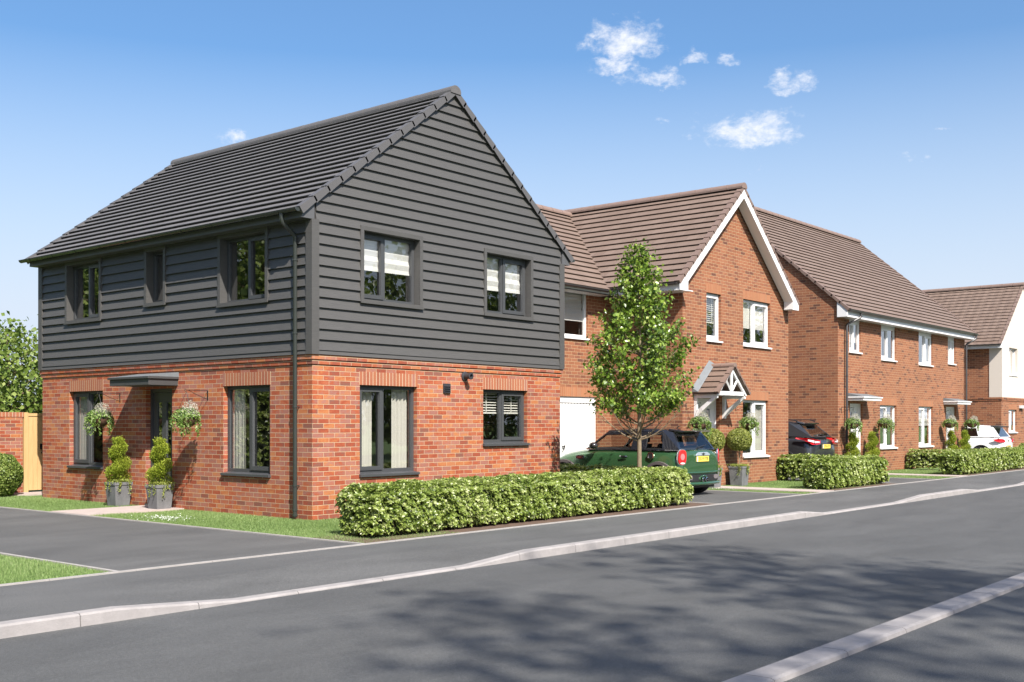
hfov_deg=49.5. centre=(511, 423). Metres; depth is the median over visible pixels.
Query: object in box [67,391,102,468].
window
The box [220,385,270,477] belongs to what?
window
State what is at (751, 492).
edging
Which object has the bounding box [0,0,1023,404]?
sky
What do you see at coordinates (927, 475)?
path
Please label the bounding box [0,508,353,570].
driveway
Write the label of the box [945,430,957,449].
spiral topiary
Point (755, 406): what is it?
window
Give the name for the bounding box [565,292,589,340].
window
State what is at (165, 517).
daisies
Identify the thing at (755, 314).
window
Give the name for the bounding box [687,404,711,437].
hanging basket
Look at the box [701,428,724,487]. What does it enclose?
ball topiary
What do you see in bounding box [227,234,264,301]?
window
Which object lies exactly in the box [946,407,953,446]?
door
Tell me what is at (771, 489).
path
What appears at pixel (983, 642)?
pavement
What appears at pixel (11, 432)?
garden wall
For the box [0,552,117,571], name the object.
edging
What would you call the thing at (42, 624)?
kerb
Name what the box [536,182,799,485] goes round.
gabled brick house
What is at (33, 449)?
garden gate
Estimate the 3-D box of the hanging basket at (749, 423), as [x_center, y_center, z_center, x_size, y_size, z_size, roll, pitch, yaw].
[5.791,-0.050,27.108,0.530,0.784,0.539,0,0,40]
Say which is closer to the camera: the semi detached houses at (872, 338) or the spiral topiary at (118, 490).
the spiral topiary at (118, 490)
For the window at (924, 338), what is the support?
in the semi detached houses at (872, 338)
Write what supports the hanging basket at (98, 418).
hanging from the boarded house at (313, 319)
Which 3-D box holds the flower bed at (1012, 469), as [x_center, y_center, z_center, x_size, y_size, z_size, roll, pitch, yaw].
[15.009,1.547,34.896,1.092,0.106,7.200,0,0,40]
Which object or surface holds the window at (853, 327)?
in the semi detached houses at (872, 338)
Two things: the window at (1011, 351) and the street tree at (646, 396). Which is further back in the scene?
the window at (1011, 351)
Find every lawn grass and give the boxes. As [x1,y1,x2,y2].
[707,469,995,493]
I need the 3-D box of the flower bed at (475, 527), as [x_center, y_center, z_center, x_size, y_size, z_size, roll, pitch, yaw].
[0.610,1.547,17.561,1.092,0.106,8.770,0,0,40]
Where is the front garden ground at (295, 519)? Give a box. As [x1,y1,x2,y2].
[1,466,939,583]
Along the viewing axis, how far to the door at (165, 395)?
20.01 m
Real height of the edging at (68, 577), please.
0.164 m
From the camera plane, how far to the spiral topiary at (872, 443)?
33.54 m
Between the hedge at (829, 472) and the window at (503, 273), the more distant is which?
the hedge at (829, 472)
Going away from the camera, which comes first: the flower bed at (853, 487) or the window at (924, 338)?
the flower bed at (853, 487)
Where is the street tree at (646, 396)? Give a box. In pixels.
[581,237,700,466]
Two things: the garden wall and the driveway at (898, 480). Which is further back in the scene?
the driveway at (898, 480)
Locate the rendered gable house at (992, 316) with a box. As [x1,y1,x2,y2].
[922,282,1023,446]
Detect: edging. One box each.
[0,469,1023,585]
[0,506,362,543]
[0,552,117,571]
[706,490,799,494]
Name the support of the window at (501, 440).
in the boarded house at (313, 319)
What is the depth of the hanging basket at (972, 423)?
40.55 m
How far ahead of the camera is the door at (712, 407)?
26.67 m
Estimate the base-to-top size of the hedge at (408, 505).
0.752 m
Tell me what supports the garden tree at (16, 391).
on the front garden ground at (295, 519)
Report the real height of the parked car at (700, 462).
1.453 m
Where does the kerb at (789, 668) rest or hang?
on the ground
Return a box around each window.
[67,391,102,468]
[74,263,97,319]
[153,251,162,301]
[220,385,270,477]
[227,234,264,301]
[359,385,419,476]
[364,232,413,304]
[483,390,529,445]
[487,254,524,316]
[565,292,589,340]
[706,293,722,342]
[743,300,771,348]
[743,400,769,457]
[849,319,862,353]
[880,405,897,448]
[881,325,897,361]
[919,332,933,366]
[919,406,934,446]
[948,337,956,364]
[1009,348,1017,376]
[1009,410,1017,432]
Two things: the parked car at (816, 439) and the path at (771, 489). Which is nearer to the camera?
the path at (771, 489)
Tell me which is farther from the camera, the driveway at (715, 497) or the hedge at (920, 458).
the hedge at (920, 458)
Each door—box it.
[145,388,171,506]
[560,396,594,456]
[697,398,715,452]
[850,404,859,453]
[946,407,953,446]
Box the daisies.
[131,513,190,520]
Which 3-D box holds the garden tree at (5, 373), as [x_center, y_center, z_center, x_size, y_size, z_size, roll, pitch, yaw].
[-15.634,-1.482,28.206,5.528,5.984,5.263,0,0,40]
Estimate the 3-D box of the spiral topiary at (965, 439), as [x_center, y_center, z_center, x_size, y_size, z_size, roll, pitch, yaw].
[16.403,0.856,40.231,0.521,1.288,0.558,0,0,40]
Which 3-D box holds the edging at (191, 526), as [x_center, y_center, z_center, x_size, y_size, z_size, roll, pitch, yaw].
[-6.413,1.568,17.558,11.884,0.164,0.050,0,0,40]
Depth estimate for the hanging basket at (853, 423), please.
32.18 m
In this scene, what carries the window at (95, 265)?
in the boarded house at (313, 319)
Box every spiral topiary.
[104,435,132,506]
[144,435,175,508]
[845,431,860,455]
[865,431,880,455]
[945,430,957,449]
[958,429,970,448]
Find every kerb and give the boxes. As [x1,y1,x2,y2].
[0,482,1023,638]
[722,572,1023,681]
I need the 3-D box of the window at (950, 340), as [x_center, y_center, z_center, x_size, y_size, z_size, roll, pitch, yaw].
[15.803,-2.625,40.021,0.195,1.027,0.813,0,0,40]
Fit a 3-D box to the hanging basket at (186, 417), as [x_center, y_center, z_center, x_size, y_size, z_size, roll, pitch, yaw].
[-5.447,-0.139,18.584,0.495,0.794,0.555,0,0,40]
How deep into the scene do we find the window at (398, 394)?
18.71 m
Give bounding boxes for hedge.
[334,466,693,537]
[560,463,657,471]
[776,453,847,480]
[800,454,889,488]
[906,448,963,468]
[938,446,1023,474]
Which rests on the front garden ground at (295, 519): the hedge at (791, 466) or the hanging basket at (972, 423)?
the hedge at (791, 466)
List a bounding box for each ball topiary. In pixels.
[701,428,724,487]
[726,428,752,485]
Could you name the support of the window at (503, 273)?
in the boarded house at (313, 319)
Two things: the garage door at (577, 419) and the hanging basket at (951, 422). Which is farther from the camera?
the hanging basket at (951, 422)
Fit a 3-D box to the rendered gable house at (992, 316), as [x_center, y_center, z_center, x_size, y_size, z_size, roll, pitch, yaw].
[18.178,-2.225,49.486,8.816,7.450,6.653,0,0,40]
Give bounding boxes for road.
[0,485,1023,681]
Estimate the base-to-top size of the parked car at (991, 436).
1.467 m
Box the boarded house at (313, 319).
[18,85,574,519]
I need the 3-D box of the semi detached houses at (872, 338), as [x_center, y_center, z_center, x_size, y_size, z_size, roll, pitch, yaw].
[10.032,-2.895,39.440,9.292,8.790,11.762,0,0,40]
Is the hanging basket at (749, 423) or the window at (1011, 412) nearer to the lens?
the hanging basket at (749, 423)
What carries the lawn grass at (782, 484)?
on the front garden ground at (295, 519)
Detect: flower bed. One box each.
[315,502,710,542]
[802,482,894,490]
[936,467,1023,475]
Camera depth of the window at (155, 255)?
20.10 m
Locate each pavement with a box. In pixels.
[0,470,1023,621]
[785,587,1023,681]
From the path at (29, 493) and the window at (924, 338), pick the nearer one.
the path at (29, 493)
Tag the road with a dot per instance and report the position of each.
(719, 606)
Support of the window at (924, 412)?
in the semi detached houses at (872, 338)
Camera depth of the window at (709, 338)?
26.76 m
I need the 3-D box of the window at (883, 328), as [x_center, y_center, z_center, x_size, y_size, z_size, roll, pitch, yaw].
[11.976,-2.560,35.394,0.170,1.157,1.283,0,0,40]
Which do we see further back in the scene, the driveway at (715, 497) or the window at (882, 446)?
the window at (882, 446)
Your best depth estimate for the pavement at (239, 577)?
12.42 m
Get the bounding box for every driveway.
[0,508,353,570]
[689,491,796,502]
[788,477,933,482]
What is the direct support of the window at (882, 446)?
in the semi detached houses at (872, 338)
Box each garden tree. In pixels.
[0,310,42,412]
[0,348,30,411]
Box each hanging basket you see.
[83,395,114,435]
[169,391,201,438]
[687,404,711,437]
[739,407,759,434]
[844,409,862,434]
[876,412,894,433]
[941,414,958,432]
[964,412,980,431]
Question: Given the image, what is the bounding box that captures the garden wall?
[0,412,23,492]
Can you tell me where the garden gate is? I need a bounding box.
[23,412,42,491]
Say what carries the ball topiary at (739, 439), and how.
on the front garden ground at (295, 519)
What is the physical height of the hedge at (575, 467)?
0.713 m
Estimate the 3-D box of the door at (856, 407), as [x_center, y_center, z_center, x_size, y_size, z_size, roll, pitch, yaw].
[10.330,0.451,33.427,0.190,2.098,0.957,0,0,40]
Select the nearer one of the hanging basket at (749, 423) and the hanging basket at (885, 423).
the hanging basket at (749, 423)
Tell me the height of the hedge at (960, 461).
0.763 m
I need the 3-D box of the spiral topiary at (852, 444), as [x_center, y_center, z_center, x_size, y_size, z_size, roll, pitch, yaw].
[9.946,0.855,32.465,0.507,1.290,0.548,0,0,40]
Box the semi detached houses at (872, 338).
[754,206,978,470]
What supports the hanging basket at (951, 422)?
hanging from the semi detached houses at (872, 338)
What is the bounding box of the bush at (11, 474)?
[0,452,23,495]
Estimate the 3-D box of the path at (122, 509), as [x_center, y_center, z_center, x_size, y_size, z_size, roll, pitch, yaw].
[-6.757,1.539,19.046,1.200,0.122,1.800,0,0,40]
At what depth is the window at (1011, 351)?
46.04 m
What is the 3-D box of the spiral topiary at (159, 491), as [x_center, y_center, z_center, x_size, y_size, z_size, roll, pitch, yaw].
[-6.125,0.844,19.304,0.540,1.312,0.532,0,0,40]
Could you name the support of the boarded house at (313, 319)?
on the front garden ground at (295, 519)
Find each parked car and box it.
[560,426,719,492]
[788,419,837,457]
[967,425,1013,448]
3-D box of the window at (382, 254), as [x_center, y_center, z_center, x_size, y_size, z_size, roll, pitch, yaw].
[-2.117,-2.568,18.529,0.115,1.112,1.282,0,0,40]
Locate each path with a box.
[2,491,42,496]
[50,505,183,515]
[716,486,833,492]
[888,473,967,476]

